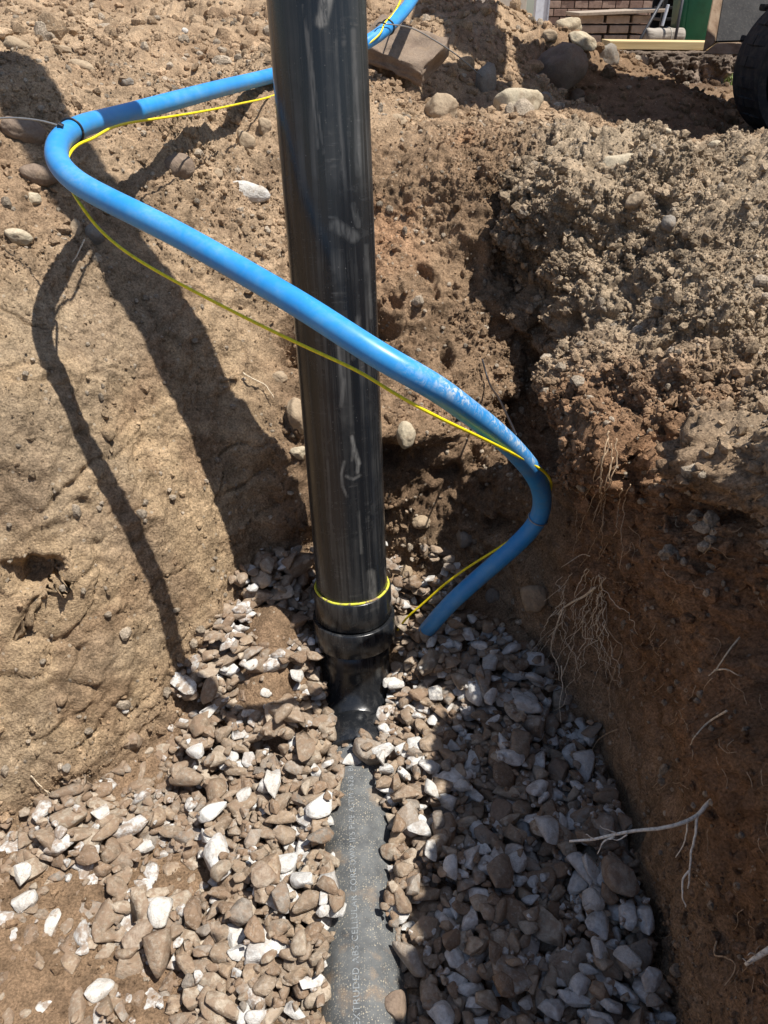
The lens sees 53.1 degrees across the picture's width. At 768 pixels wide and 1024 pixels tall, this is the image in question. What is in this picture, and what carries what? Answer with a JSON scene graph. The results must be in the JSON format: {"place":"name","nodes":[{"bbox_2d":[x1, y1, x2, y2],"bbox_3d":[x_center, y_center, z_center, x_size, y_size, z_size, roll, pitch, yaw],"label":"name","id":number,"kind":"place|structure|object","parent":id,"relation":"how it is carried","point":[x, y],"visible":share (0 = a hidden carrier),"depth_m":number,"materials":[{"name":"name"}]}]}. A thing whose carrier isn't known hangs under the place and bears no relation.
{"place":"outdoors","nodes":[
{"label":"outdoors","id":0,"kind":"place"},
{"bbox_2d":[0,542,675,1023],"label":"gravel","id":1,"kind":"structure","parent":0,"point":[504,912],"depth_m":1.06,"materials":[{"name":"gravel"}]},
{"bbox_2d":[13,862,31,885],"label":"stone","id":2,"kind":"object","parent":1,"relation":"on","point":[22,871],"visible":1,"depth_m":1.01,"materials":[{"name":"white stone"}]},
{"bbox_2d":[11,889,38,912],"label":"stone","id":3,"kind":"object","parent":1,"relation":"on","point":[24,901],"visible":1,"depth_m":0.99,"materials":[{"name":"white stone"}]},
{"bbox_2d":[44,908,60,936],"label":"stone","id":4,"kind":"object","parent":1,"relation":"on","point":[52,921],"visible":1,"depth_m":0.98,"materials":[{"name":"white stone"}]},
{"bbox_2d":[90,804,108,819],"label":"stone","id":5,"kind":"object","parent":1,"relation":"on","point":[101,812],"visible":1,"depth_m":1.09,"materials":[{"name":"white stone"}]},
{"bbox_2d":[121,919,152,949],"bbox_3d":[-0.312,0.537,0.975,0.026,0.022,0.044,21,39,28],"label":"stone","id":6,"kind":"object","parent":1,"relation":"on","point":[134,935],"visible":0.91,"depth_m":0.97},
{"bbox_2d":[134,839,154,852],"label":"stone","id":7,"kind":"object","parent":1,"relation":"on","point":[146,845],"visible":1,"depth_m":1.07,"materials":[{"name":"white stone"}]},
{"bbox_2d":[147,896,172,928],"bbox_3d":[-0.290,0.519,0.993,0.029,0.025,0.040,0,34,0],"label":"stone","id":8,"kind":"object","parent":1,"relation":"on","point":[159,910],"visible":1,"depth_m":0.99,"materials":[{"name":"white stone"}]},
{"bbox_2d":[199,704,218,717],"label":"stone","id":9,"kind":"object","parent":1,"relation":"on","point":[212,708],"visible":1,"depth_m":1.21,"materials":[{"name":"white stone"}]},
{"bbox_2d":[226,923,245,947],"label":"stone","id":10,"kind":"object","parent":1,"relation":"on","point":[236,936],"visible":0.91,"depth_m":0.98,"materials":[{"name":"white stone"}]},
{"bbox_2d":[236,787,251,801],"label":"stone","id":11,"kind":"object","parent":1,"relation":"on","point":[243,794],"visible":1,"depth_m":1.12,"materials":[{"name":"white stone"}]},
{"bbox_2d":[243,659,257,670],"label":"stone","id":12,"kind":"object","parent":1,"relation":"on","point":[248,665],"visible":1,"depth_m":1.22,"materials":[{"name":"white stone"}]},
{"bbox_2d":[251,860,276,887],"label":"stone","id":13,"kind":"object","parent":1,"relation":"on","point":[263,874],"visible":1,"depth_m":1.00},
{"bbox_2d":[264,769,279,798],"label":"stone","id":14,"kind":"object","parent":1,"relation":"on","point":[271,782],"visible":1,"depth_m":1.12,"materials":[{"name":"white stone"}]},
{"bbox_2d":[290,668,303,681],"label":"stone","id":15,"kind":"object","parent":1,"relation":"on","point":[297,674],"visible":1,"depth_m":1.25,"materials":[{"name":"white stone"}]},
{"bbox_2d":[342,753,360,764],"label":"stone","id":16,"kind":"object","parent":1,"relation":"on","point":[351,759],"visible":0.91,"depth_m":1.19,"materials":[{"name":"white stone"}]},
{"bbox_2d":[376,749,384,765],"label":"stone","id":17,"kind":"object","parent":1,"relation":"on","point":[380,755],"visible":1,"depth_m":1.16,"materials":[{"name":"white stone"}]},
{"bbox_2d":[383,677,393,687],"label":"stone","id":18,"kind":"object","parent":1,"relation":"on","point":[386,681],"visible":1,"depth_m":1.28,"materials":[{"name":"white stone"}]},
{"bbox_2d":[425,839,436,861],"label":"stone","id":19,"kind":"object","parent":1,"relation":"on","point":[430,851],"visible":1,"depth_m":1.02,"materials":[{"name":"white stone"}]},
{"bbox_2d":[424,778,439,799],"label":"stone","id":20,"kind":"object","parent":1,"relation":"on","point":[430,787],"visible":1,"depth_m":1.11,"materials":[{"name":"white stone"}]},
{"bbox_2d":[428,685,442,700],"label":"stone","id":21,"kind":"object","parent":1,"relation":"on","point":[435,692],"visible":1,"depth_m":1.25,"materials":[{"name":"white stone"}]},
{"bbox_2d":[452,778,472,791],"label":"stone","id":22,"kind":"object","parent":1,"relation":"on","point":[462,785],"visible":1,"depth_m":1.12,"materials":[{"name":"white stone"}]},
{"bbox_2d":[490,798,512,821],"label":"stone","id":23,"kind":"object","parent":1,"relation":"on","point":[500,808],"visible":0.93,"depth_m":1.10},
{"bbox_2d":[508,851,526,872],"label":"stone","id":24,"kind":"object","parent":1,"relation":"on","point":[518,864],"visible":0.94,"depth_m":1.03,"materials":[{"name":"white stone"}]},
{"bbox_2d":[535,815,558,844],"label":"stone","id":25,"kind":"object","parent":1,"relation":"on","point":[548,826],"visible":1,"depth_m":1.05,"materials":[{"name":"white stone"}]},
{"bbox_2d":[548,757,568,783],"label":"stone","id":26,"kind":"object","parent":1,"relation":"on","point":[558,767],"visible":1,"depth_m":1.16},
{"bbox_2d":[548,945,580,987],"bbox_3d":[0.222,0.559,0.949,0.044,0.027,0.053,0,34,0],"label":"stone","id":27,"kind":"object","parent":1,"relation":"on","point":[567,971],"visible":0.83,"depth_m":0.94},
{"bbox_2d":[581,853,599,884],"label":"stone","id":28,"kind":"object","parent":1,"relation":"on","point":[592,869],"visible":1,"depth_m":1.01,"materials":[{"name":"white stone"}]},
{"bbox_2d":[582,887,604,911],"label":"stone","id":29,"kind":"object","parent":1,"relation":"on","point":[592,898],"visible":1,"depth_m":0.98,"materials":[{"name":"white stone"}]},
{"bbox_2d":[591,935,608,958],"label":"stone","id":30,"kind":"object","parent":1,"relation":"on","point":[599,947],"visible":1,"depth_m":0.93,"materials":[{"name":"white stone"}]},
{"bbox_2d":[601,855,639,896],"bbox_3d":[0.301,0.472,0.994,0.036,0.031,0.058,-24,41,-31],"label":"stone","id":31,"kind":"object","parent":1,"relation":"on","point":[619,877],"visible":1,"depth_m":0.98,"materials":[{"name":"stone"}]},
{"bbox_2d":[613,945,642,969],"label":"stone","id":32,"kind":"object","parent":1,"relation":"on","point":[628,957],"visible":1,"depth_m":0.92,"materials":[{"name":"white stone"}]},
{"bbox_2d":[0,0,767,1023],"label":"ground","id":33,"kind":"structure","parent":0,"point":[100,662],"depth_m":1.19,"materials":[{"name":"soil"}]},
{"bbox_2d":[3,36,30,49],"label":"cobble","id":34,"kind":"object","parent":33,"relation":"on","point":[9,42],"visible":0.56,"depth_m":1.31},
{"bbox_2d":[4,228,32,245],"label":"cobble","id":35,"kind":"object","parent":33,"relation":"on","point":[17,236],"visible":1,"depth_m":1.12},
{"bbox_2d":[0,116,46,145],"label":"cobble","id":36,"kind":"object","parent":33,"relation":"on","point":[28,131],"visible":0.94,"depth_m":1.18,"materials":[{"name":"stone"}]},
{"bbox_2d":[28,192,41,204],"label":"cobble","id":37,"kind":"object","parent":33,"relation":"on","point":[35,199],"visible":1,"depth_m":1.17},
{"bbox_2d":[18,163,57,186],"bbox_3d":[-0.533,-0.520,1.188,0.055,0.033,0.029,-10,35,-15],"label":"cobble","id":38,"kind":"object","parent":33,"relation":"on","point":[39,175],"visible":0.88,"depth_m":1.18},
{"bbox_2d":[31,775,49,795],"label":"root","id":39,"kind":"object","parent":33,"relation":"on","point":[40,785],"visible":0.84,"depth_m":1.09,"materials":[{"name":"beige plant"}]},
{"bbox_2d":[55,45,71,52],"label":"cobble","id":40,"kind":"object","parent":33,"relation":"on","point":[66,49],"visible":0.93,"depth_m":1.75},
{"bbox_2d":[61,763,70,772],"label":"cobble","id":41,"kind":"object","parent":33,"relation":"on","point":[65,768],"visible":1,"depth_m":1.10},
{"bbox_2d":[69,218,81,235],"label":"cobble","id":42,"kind":"object","parent":33,"relation":"on","point":[75,226],"visible":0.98,"depth_m":1.19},
{"bbox_2d":[72,239,84,262],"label":"root","id":43,"kind":"object","parent":33,"relation":"on","point":[79,250],"visible":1,"depth_m":1.18,"materials":[{"name":"brown plant"}]},
{"bbox_2d":[68,59,94,72],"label":"cobble","id":44,"kind":"object","parent":33,"relation":"on","point":[85,65],"visible":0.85,"depth_m":1.34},
{"bbox_2d":[85,223,103,244],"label":"cobble","id":45,"kind":"object","parent":33,"relation":"on","point":[93,233],"visible":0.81,"depth_m":1.21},
{"bbox_2d":[84,978,114,1002],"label":"stone","id":46,"kind":"object","parent":33,"relation":"on","point":[97,990],"visible":1,"depth_m":0.93,"materials":[{"name":"white stone"}]},
{"bbox_2d":[121,78,133,85],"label":"cobble","id":47,"kind":"object","parent":33,"relation":"on","point":[127,82],"visible":1,"depth_m":1.35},
{"bbox_2d":[165,153,194,178],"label":"cobble","id":48,"kind":"object","parent":33,"relation":"on","point":[182,165],"visible":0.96,"depth_m":1.33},
{"bbox_2d":[213,168,222,179],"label":"cobble","id":49,"kind":"object","parent":33,"relation":"on","point":[218,172],"visible":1,"depth_m":1.40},
{"bbox_2d":[237,130,255,149],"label":"cobble","id":50,"kind":"object","parent":33,"relation":"on","point":[246,140],"visible":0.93,"depth_m":1.51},
{"bbox_2d":[233,180,269,202],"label":"cobble","id":51,"kind":"object","parent":33,"relation":"on","point":[254,193],"visible":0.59,"depth_m":1.47,"materials":[{"name":"white stone"}]},
{"bbox_2d":[243,372,273,397],"bbox_3d":[-0.212,-0.215,1.303,0.060,0.036,0.007,14,36,19],"label":"root","id":52,"kind":"object","parent":33,"relation":"on","point":[257,381],"visible":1,"depth_m":1.30,"materials":[{"name":"beige plant"}]},
{"bbox_2d":[258,117,271,134],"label":"cobble","id":53,"kind":"object","parent":33,"relation":"on","point":[264,125],"visible":1,"depth_m":1.53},
{"bbox_2d":[260,688,271,697],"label":"stone","id":54,"kind":"object","parent":33,"relation":"on","point":[266,692],"visible":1,"depth_m":1.23,"materials":[{"name":"white stone"}]},
{"bbox_2d":[0,0,551,635],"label":"water pipe","id":55,"kind":"object","parent":33,"relation":"on","point":[340,330],"visible":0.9,"depth_m":0.87,"materials":[{"name":"plastic"}]},
{"bbox_2d":[69,0,552,630],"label":"tracer wire","id":56,"kind":"object","parent":55,"relation":"attached to","point":[73,148],"visible":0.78,"depth_m":0.89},
{"bbox_2d":[272,371,287,382],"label":"cobble","id":57,"kind":"object","parent":33,"relation":"on","point":[280,376],"visible":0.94,"depth_m":1.33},
{"bbox_2d":[286,397,303,434],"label":"cobble","id":58,"kind":"object","parent":33,"relation":"on","point":[294,412],"visible":0.8,"depth_m":1.28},
{"bbox_2d":[290,446,304,459],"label":"cobble","id":59,"kind":"object","parent":33,"relation":"on","point":[298,452],"visible":0.84,"depth_m":1.29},
{"bbox_2d":[266,0,407,1023],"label":"drain pipe","id":60,"kind":"object","parent":33,"relation":"on","point":[319,58],"visible":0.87,"depth_m":1.00,"materials":[{"name":"plastic"}]},
{"bbox_2d":[384,989,406,1021],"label":"stone","id":61,"kind":"object","parent":60,"relation":"on","point":[395,1004],"visible":1,"depth_m":0.91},
{"bbox_2d":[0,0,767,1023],"bbox_3d":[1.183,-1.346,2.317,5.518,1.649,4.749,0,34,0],"label":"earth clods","id":62,"kind":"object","parent":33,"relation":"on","point":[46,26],"visible":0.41,"depth_m":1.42,"materials":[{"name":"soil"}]},
{"bbox_2d":[392,113,407,124],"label":"cobble","id":63,"kind":"object","parent":33,"relation":"on","point":[402,118],"visible":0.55,"depth_m":1.70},
{"bbox_2d":[396,421,415,448],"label":"cobble","id":64,"kind":"object","parent":33,"relation":"on","point":[406,433],"visible":1,"depth_m":1.25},
{"bbox_2d":[400,565,412,577],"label":"cobble","id":65,"kind":"object","parent":33,"relation":"on","point":[405,568],"visible":0.52,"depth_m":1.44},
{"bbox_2d":[367,14,449,86],"bbox_3d":[0.049,-1.198,2.004,0.222,0.080,0.154,26,66,10],"label":"stone slab","id":66,"kind":"object","parent":33,"relation":"on","point":[414,57],"depth_m":1.97,"materials":[{"name":"stone"}]},
{"bbox_2d":[412,515,430,528],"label":"cobble","id":67,"kind":"object","parent":33,"relation":"on","point":[421,521],"visible":1,"depth_m":1.39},
{"bbox_2d":[424,92,457,118],"bbox_3d":[0.131,-0.950,1.819,0.074,0.077,0.059,27,42,34],"label":"cobble","id":68,"kind":"object","parent":33,"relation":"on","point":[438,105],"visible":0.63,"depth_m":1.80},
{"bbox_2d":[439,548,451,555],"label":"cobble","id":69,"kind":"object","parent":33,"relation":"on","point":[446,552],"visible":0.73,"depth_m":1.42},
{"bbox_2d":[456,530,471,548],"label":"cobble","id":70,"kind":"object","parent":33,"relation":"on","point":[464,539],"visible":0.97,"depth_m":1.39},
{"bbox_2d":[475,62,496,91],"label":"cobble","id":71,"kind":"object","parent":33,"relation":"on","point":[487,81],"visible":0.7,"depth_m":2.16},
{"bbox_2d":[485,588,499,602],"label":"cobble","id":72,"kind":"object","parent":33,"relation":"on","point":[492,595],"visible":1,"depth_m":1.39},
{"bbox_2d":[481,359,516,435],"bbox_3d":[0.182,-0.179,1.221,0.014,0.090,0.402,0,34,0],"label":"root","id":73,"kind":"object","parent":33,"relation":"hanging from","point":[504,409],"visible":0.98,"depth_m":1.19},
{"bbox_2d":[481,0,526,9],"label":"rendered wall","id":74,"kind":"structure","parent":33,"relation":"on","point":[523,3],"depth_m":7.86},
{"bbox_2d":[493,88,542,110],"bbox_3d":[0.343,-1.043,1.972,0.126,0.081,0.092,0,34,0],"label":"boulder","id":75,"kind":"object","parent":33,"relation":"on","point":[515,95],"visible":0.57,"depth_m":1.94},
{"bbox_2d":[520,585,547,612],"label":"cobble","id":76,"kind":"object","parent":33,"relation":"on","point":[534,598],"visible":1,"depth_m":1.26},
{"bbox_2d":[533,0,549,20],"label":"post","id":77,"kind":"object","parent":33,"relation":"on","point":[541,9],"depth_m":7.65,"materials":[{"name":"white paint"}]},
{"bbox_2d":[541,91,551,99],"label":"cobble","id":78,"kind":"object","parent":33,"relation":"on","point":[548,94],"visible":0.16,"depth_m":2.21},
{"bbox_2d":[542,29,557,41],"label":"cobble","id":79,"kind":"object","parent":33,"relation":"on","point":[549,35],"visible":1,"depth_m":2.86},
{"bbox_2d":[537,42,587,89],"bbox_3d":[0.656,-1.624,2.824,0.192,0.175,0.171,0,34,0],"label":"boulder","id":80,"kind":"object","parent":33,"relation":"on","point":[565,65],"visible":0.77,"depth_m":2.76,"materials":[{"name":"stone"}]},
{"bbox_2d":[559,645,573,720],"bbox_3d":[0.290,0.272,1.224,0.014,0.106,0.074,4,34,6],"label":"root","id":81,"kind":"object","parent":33,"relation":"hanging from","point":[562,672],"visible":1,"depth_m":1.24,"materials":[{"name":"brown plant"}]},
{"bbox_2d":[554,17,581,30],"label":"cobble","id":82,"kind":"object","parent":33,"relation":"on","point":[572,23],"visible":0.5,"depth_m":3.02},
{"bbox_2d":[570,88,584,99],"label":"cobble","id":83,"kind":"object","parent":33,"relation":"on","point":[576,93],"visible":0.75,"depth_m":2.86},
{"bbox_2d":[568,31,596,51],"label":"cobble","id":84,"kind":"object","parent":33,"relation":"on","point":[584,41],"visible":0.9,"depth_m":2.87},
{"bbox_2d":[530,568,637,710],"bbox_3d":[0.298,0.201,1.153,0.114,0.303,0.217,-24,41,-31],"label":"root tuft","id":85,"kind":"object","parent":33,"relation":"hanging from","point":[590,591],"visible":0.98,"depth_m":1.18,"materials":[{"name":"brown plant"}]},
{"bbox_2d":[548,0,652,33],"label":"brick wall","id":86,"kind":"structure","parent":33,"relation":"on","point":[558,9],"depth_m":7.89,"materials":[{"name":"brick"}]},
{"bbox_2d":[572,430,630,576],"bbox_3d":[0.290,-0.009,1.055,0.049,0.307,0.206,3,34,5],"label":"root fringe","id":87,"kind":"object","parent":33,"relation":"hanging from","point":[601,462],"visible":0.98,"depth_m":0.97,"materials":[{"name":"plant"}]},
{"bbox_2d":[592,729,617,749],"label":"root","id":88,"kind":"object","parent":33,"relation":"on","point":[604,735],"visible":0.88,"depth_m":1.18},
{"bbox_2d":[599,43,619,64],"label":"cobble","id":89,"kind":"object","parent":33,"relation":"on","point":[609,54],"visible":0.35,"depth_m":3.00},
{"bbox_2d":[571,14,650,41],"bbox_3d":[1.672,-3.573,5.792,0.515,0.290,0.410,0,34,0],"label":"slab stack","id":90,"kind":"object","parent":33,"relation":"on","point":[607,27],"visible":0.38,"depth_m":5.59,"materials":[{"name":"brick"}]},
{"bbox_2d":[566,8,664,15],"bbox_3d":[1.713,-3.708,5.701,0.634,0.044,0.500,0,34,0],"label":"board","id":91,"kind":"object","parent":90,"relation":"on","point":[613,11],"visible":0.88,"depth_m":5.50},
{"bbox_2d":[661,4,669,25],"bbox_3d":[1.996,-3.527,5.461,0.032,0.130,0.030,0,34,0],"label":"angle bracket","id":92,"kind":"object","parent":91,"relation":"attached to","point":[665,14],"visible":1,"depth_m":5.45,"materials":[{"name":"metal"}]},
{"bbox_2d":[639,0,663,39],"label":"pole","id":93,"kind":"object","parent":90,"relation":"on","point":[651,19],"visible":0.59,"depth_m":5.34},
{"bbox_2d":[605,627,622,722],"bbox_3d":[0.349,0.248,1.154,0.018,0.127,0.088,-5,34,-7],"label":"root","id":94,"kind":"object","parent":33,"relation":"on","point":[615,665],"visible":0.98,"depth_m":1.16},
{"bbox_2d":[595,153,633,166],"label":"cobble","id":95,"kind":"object","parent":33,"relation":"on","point":[614,160],"visible":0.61,"depth_m":1.32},
{"bbox_2d":[625,191,644,208],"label":"cobble","id":96,"kind":"object","parent":33,"relation":"on","point":[634,200],"visible":1,"depth_m":1.28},
{"bbox_2d":[569,799,710,906],"bbox_3d":[0.372,0.374,0.859,0.356,0.222,0.100,-15,37,-22],"label":"root","id":97,"kind":"object","parent":33,"relation":"attached to","point":[700,812],"visible":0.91,"depth_m":0.78,"materials":[{"name":"plant"}]},
{"bbox_2d":[649,0,672,27],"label":"shelf rack","id":98,"kind":"object","parent":33,"relation":"on","point":[656,21],"visible":0.12,"depth_m":6.22,"materials":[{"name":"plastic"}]},
{"bbox_2d":[642,27,685,39],"bbox_3d":[1.955,-3.328,5.385,0.279,0.115,0.116,-6,34,-9],"label":"log","id":99,"kind":"object","parent":33,"relation":"on","point":[668,33],"visible":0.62,"depth_m":5.34,"materials":[{"name":"wood"}]},
{"bbox_2d":[661,215,675,231],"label":"cobble","id":100,"kind":"object","parent":33,"relation":"on","point":[668,223],"visible":1,"depth_m":1.21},
{"bbox_2d":[666,128,670,135],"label":"cobble","id":101,"kind":"object","parent":33,"relation":"on","point":[668,132],"visible":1,"depth_m":1.35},
{"bbox_2d":[585,489,767,992],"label":"root hairs","id":102,"kind":"object","parent":33,"relation":"on","point":[686,724],"visible":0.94,"depth_m":0.81},
{"bbox_2d":[620,49,736,85],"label":"earth bank","id":103,"kind":"structure","parent":33,"relation":"on","point":[695,66],"depth_m":4.37,"materials":[{"name":"soil"}]},
{"bbox_2d":[601,39,714,49],"bbox_3d":[1.769,-2.728,4.493,0.958,0.052,0.200,0,34,0],"label":"timber board","id":104,"kind":"object","parent":103,"relation":"on","point":[630,44],"visible":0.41,"depth_m":4.41,"materials":[{"name":"wood"}]},
{"bbox_2d":[674,0,683,39],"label":"pole","id":105,"kind":"object","parent":33,"relation":"on","point":[678,19],"visible":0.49,"depth_m":5.22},
{"bbox_2d":[664,0,712,39],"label":"wheelie bin","id":106,"kind":"object","parent":33,"relation":"on","point":[694,19],"visible":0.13,"depth_m":5.58,"materials":[{"name":"green plastic"}]},
{"bbox_2d":[690,710,727,744],"bbox_3d":[0.314,0.206,0.748,0.027,0.048,0.012,-3,34,-5],"label":"root","id":107,"kind":"object","parent":33,"relation":"on","point":[712,719],"visible":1,"depth_m":0.75,"materials":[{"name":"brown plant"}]},
{"bbox_2d":[708,140,721,148],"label":"cobble","id":108,"kind":"object","parent":33,"relation":"on","point":[713,144],"visible":0.53,"depth_m":1.47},
{"bbox_2d":[708,637,739,675],"bbox_3d":[0.351,0.150,0.775,0.028,0.039,0.033,28,43,35],"label":"root","id":109,"kind":"object","parent":33,"relation":"on","point":[730,648],"visible":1,"depth_m":0.77,"materials":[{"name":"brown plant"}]},
{"bbox_2d":[713,941,735,985],"bbox_3d":[0.337,0.444,0.760,0.012,0.023,0.046,4,34,5],"label":"root","id":110,"kind":"object","parent":33,"relation":"on","point":[715,944],"visible":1,"depth_m":0.76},
{"bbox_2d":[722,75,732,84],"bbox_3d":[1.995,-2.456,4.367,0.137,0.092,0.146,8,35,12],"label":"grass tuft","id":111,"kind":"object","parent":33,"relation":"on","point":[729,78],"visible":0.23,"depth_m":4.35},
{"bbox_2d":[703,0,767,129],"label":"excavator","id":112,"kind":"object","parent":33,"relation":"on","point":[739,28],"visible":0.93,"depth_m":2.79,"materials":[{"name":"rubber"}]},
{"bbox_2d":[741,155,755,161],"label":"cobble","id":113,"kind":"object","parent":33,"relation":"on","point":[744,158],"visible":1,"depth_m":1.29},
{"bbox_2d":[742,946,767,965],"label":"root","id":114,"kind":"object","parent":33,"relation":"on","point":[762,953],"visible":1,"depth_m":0.66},
{"bbox_2d":[526,0,533,15],"label":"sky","id":115,"kind":"structure","parent":0,"point":[530,3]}
]}

